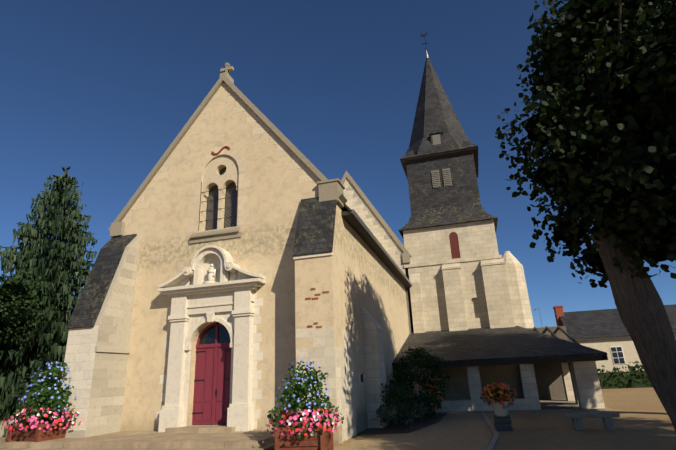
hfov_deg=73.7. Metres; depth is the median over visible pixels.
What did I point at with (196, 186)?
window quoins
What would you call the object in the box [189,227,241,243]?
window sill
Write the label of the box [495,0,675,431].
lime tree
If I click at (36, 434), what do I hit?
planter box
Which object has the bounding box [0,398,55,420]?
hedge
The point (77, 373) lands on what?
buttress ashlar
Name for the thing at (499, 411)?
urn pot
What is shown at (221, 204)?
window mullions
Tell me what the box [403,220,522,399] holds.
tower shaft
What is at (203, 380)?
door hinges
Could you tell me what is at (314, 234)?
slate buttress
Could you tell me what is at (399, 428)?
plant bed soil
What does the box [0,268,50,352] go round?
tree
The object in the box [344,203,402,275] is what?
brackets
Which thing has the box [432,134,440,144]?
spire dormer louvre
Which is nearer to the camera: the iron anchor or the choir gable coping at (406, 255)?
the iron anchor
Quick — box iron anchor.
[211,146,229,154]
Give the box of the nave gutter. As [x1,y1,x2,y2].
[350,209,411,333]
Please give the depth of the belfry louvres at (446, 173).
34.30 m
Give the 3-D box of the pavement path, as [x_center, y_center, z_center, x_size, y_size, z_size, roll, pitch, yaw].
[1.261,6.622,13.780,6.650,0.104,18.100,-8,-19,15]
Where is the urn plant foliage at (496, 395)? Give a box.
[480,382,513,404]
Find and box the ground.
[0,387,675,449]
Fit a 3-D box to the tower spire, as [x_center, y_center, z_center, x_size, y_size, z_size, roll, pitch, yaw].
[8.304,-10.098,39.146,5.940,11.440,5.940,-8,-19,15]
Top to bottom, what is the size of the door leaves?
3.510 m
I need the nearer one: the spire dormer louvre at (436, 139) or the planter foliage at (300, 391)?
the planter foliage at (300, 391)
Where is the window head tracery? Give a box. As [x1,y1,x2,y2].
[202,155,238,197]
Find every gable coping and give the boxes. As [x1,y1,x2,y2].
[108,74,346,230]
[341,171,410,262]
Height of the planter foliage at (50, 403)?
2.382 m
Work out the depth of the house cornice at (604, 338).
42.25 m
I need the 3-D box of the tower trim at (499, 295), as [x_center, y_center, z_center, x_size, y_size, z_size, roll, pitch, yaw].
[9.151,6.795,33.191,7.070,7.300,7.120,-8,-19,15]
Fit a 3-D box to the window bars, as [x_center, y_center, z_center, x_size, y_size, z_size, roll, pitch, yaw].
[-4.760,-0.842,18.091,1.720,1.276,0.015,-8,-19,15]
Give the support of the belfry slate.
on the slate belfry skirt
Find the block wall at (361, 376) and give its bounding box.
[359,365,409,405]
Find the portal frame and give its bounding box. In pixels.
[157,245,265,431]
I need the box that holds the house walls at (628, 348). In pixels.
[568,335,675,372]
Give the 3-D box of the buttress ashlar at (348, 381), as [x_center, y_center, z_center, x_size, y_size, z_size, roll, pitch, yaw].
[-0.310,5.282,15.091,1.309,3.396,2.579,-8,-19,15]
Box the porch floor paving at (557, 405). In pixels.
[431,399,611,412]
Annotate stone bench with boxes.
[564,412,619,430]
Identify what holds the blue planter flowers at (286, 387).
attached to the planter foliage at (300, 391)
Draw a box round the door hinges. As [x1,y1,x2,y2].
[192,349,230,413]
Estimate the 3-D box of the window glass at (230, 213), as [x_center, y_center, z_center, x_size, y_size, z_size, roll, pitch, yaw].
[-4.679,-1.274,18.603,1.760,3.333,0.040,-8,-19,15]
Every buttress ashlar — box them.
[57,325,98,429]
[296,326,357,441]
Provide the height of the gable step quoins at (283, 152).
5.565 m
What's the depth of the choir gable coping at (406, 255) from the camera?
33.93 m
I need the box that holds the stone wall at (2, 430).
[0,420,16,436]
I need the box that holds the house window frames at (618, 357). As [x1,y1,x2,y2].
[610,346,625,364]
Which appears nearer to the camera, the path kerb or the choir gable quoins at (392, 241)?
the path kerb
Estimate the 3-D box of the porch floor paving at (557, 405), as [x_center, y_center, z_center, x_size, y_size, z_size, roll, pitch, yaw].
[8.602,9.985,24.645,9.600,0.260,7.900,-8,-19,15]
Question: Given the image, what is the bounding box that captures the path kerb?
[481,412,498,449]
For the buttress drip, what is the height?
0.140 m
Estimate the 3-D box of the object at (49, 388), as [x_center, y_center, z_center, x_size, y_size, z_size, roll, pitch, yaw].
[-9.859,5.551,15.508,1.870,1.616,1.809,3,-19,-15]
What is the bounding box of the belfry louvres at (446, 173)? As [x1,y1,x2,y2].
[431,168,451,187]
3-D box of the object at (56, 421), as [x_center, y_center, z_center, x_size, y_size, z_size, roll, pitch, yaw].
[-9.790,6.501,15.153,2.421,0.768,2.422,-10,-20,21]
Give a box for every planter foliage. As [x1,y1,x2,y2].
[13,361,76,433]
[267,361,343,438]
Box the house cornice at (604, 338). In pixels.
[575,334,675,339]
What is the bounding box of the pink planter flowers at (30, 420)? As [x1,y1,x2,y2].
[4,407,80,433]
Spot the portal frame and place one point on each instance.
(227, 300)
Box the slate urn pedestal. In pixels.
[493,415,512,430]
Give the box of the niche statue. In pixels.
[203,267,215,290]
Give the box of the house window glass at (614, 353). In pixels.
[611,347,624,363]
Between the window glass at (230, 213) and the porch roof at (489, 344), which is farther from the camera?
the porch roof at (489, 344)
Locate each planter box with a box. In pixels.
[5,422,70,441]
[275,421,333,449]
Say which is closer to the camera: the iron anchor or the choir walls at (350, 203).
the iron anchor
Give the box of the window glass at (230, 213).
[205,167,236,230]
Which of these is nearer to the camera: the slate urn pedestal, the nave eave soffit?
the slate urn pedestal
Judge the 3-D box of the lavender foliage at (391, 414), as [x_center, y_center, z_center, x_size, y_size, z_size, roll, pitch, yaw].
[2.993,7.568,18.513,1.700,0.833,7.376,-9,-20,19]
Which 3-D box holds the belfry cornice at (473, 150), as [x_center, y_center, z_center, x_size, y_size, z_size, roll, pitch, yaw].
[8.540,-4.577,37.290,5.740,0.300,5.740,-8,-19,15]
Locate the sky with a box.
[0,0,675,327]
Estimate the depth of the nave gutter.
22.13 m
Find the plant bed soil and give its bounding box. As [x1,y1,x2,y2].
[356,413,446,434]
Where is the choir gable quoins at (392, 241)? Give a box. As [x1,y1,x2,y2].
[346,183,403,254]
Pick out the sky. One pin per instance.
(100, 89)
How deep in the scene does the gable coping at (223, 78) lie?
19.26 m
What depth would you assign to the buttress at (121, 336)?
16.93 m
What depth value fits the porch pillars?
21.34 m
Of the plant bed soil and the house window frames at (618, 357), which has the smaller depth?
the plant bed soil
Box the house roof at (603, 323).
[560,304,675,338]
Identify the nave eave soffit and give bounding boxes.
[341,211,410,287]
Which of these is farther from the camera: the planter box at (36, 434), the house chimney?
the house chimney
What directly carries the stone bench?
on the ground
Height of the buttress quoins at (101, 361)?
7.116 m
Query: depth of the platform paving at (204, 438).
13.54 m
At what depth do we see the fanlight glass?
16.74 m
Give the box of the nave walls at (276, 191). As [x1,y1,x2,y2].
[121,82,414,433]
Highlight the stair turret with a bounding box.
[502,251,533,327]
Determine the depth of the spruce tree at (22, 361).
24.45 m
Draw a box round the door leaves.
[192,322,230,424]
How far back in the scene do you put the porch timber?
21.44 m
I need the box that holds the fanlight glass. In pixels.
[199,325,230,344]
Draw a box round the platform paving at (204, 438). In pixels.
[0,426,274,449]
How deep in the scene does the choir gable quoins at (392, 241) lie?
34.11 m
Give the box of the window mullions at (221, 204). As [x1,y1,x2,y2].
[199,190,237,231]
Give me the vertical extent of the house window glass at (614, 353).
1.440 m
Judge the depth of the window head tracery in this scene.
18.58 m
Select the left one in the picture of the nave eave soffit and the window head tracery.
the window head tracery
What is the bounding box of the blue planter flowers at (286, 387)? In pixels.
[272,359,332,413]
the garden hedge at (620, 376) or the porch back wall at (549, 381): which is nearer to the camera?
the porch back wall at (549, 381)
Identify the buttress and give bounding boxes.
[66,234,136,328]
[66,235,140,432]
[292,197,336,256]
[295,206,344,444]
[361,308,388,427]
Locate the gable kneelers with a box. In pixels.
[110,72,344,236]
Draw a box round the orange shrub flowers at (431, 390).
[410,384,444,407]
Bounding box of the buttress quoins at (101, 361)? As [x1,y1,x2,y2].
[86,242,139,435]
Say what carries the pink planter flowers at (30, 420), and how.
on the planter box at (36, 434)
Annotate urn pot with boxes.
[491,401,508,415]
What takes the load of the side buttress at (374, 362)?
attached to the nave walls at (276, 191)
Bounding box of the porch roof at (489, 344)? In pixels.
[392,326,606,364]
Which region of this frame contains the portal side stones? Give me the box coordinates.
[156,290,262,428]
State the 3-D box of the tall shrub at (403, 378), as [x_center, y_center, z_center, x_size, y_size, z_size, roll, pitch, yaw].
[3.110,6.548,18.742,2.900,3.075,6.797,-8,-19,15]
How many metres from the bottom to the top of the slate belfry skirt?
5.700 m
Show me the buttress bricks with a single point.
(315, 323)
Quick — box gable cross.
[220,62,233,73]
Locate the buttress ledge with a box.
[65,346,129,437]
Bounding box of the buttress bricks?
[305,288,328,327]
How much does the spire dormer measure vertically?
1.850 m
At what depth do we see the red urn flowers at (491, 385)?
14.88 m
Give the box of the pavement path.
[328,413,491,449]
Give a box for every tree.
[0,166,97,437]
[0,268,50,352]
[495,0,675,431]
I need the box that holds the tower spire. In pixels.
[400,58,477,179]
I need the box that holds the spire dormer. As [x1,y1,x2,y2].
[429,128,442,143]
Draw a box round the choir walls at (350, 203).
[343,178,413,329]
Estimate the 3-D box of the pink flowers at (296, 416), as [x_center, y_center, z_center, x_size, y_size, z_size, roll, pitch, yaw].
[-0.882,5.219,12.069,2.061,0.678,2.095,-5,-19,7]
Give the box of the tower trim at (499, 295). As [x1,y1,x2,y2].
[404,255,518,370]
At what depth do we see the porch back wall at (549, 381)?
27.46 m
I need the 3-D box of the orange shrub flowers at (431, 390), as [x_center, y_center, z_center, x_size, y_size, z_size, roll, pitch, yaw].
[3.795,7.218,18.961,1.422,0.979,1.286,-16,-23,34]
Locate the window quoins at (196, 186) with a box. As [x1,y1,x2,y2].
[187,146,249,232]
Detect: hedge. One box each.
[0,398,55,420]
[597,361,652,388]
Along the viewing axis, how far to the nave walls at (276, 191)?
17.43 m
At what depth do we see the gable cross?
20.25 m
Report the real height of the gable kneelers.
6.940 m
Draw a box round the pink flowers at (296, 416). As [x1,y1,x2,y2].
[267,408,342,436]
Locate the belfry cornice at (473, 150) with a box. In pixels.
[401,147,476,175]
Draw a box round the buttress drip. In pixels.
[293,251,332,259]
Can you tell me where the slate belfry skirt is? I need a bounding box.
[398,202,497,238]
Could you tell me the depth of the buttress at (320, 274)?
14.81 m
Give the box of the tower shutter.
[449,232,460,258]
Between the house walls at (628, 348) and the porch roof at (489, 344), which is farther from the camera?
the house walls at (628, 348)
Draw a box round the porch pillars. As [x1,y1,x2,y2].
[413,361,604,411]
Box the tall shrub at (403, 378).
[374,347,449,424]
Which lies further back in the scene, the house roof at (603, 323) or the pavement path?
the house roof at (603, 323)
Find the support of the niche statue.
on the portal frame
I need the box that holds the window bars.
[200,186,237,221]
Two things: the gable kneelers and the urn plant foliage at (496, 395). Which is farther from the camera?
the gable kneelers
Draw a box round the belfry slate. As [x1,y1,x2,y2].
[406,153,479,210]
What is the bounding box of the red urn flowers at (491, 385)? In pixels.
[482,382,517,408]
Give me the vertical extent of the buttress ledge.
3.550 m
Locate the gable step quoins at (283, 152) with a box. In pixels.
[122,90,320,224]
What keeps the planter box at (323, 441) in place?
on the pavement path
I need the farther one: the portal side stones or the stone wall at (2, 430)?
the stone wall at (2, 430)
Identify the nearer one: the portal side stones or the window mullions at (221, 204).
the portal side stones
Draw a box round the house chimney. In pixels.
[553,305,563,325]
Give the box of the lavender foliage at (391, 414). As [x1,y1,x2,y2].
[377,395,438,427]
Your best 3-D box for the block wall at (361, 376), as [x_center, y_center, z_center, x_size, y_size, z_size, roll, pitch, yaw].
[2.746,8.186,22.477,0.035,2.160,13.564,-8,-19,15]
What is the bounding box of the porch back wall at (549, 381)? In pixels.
[518,326,567,399]
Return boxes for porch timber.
[392,325,607,369]
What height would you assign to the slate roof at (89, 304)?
3.931 m
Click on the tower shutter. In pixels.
(454, 245)

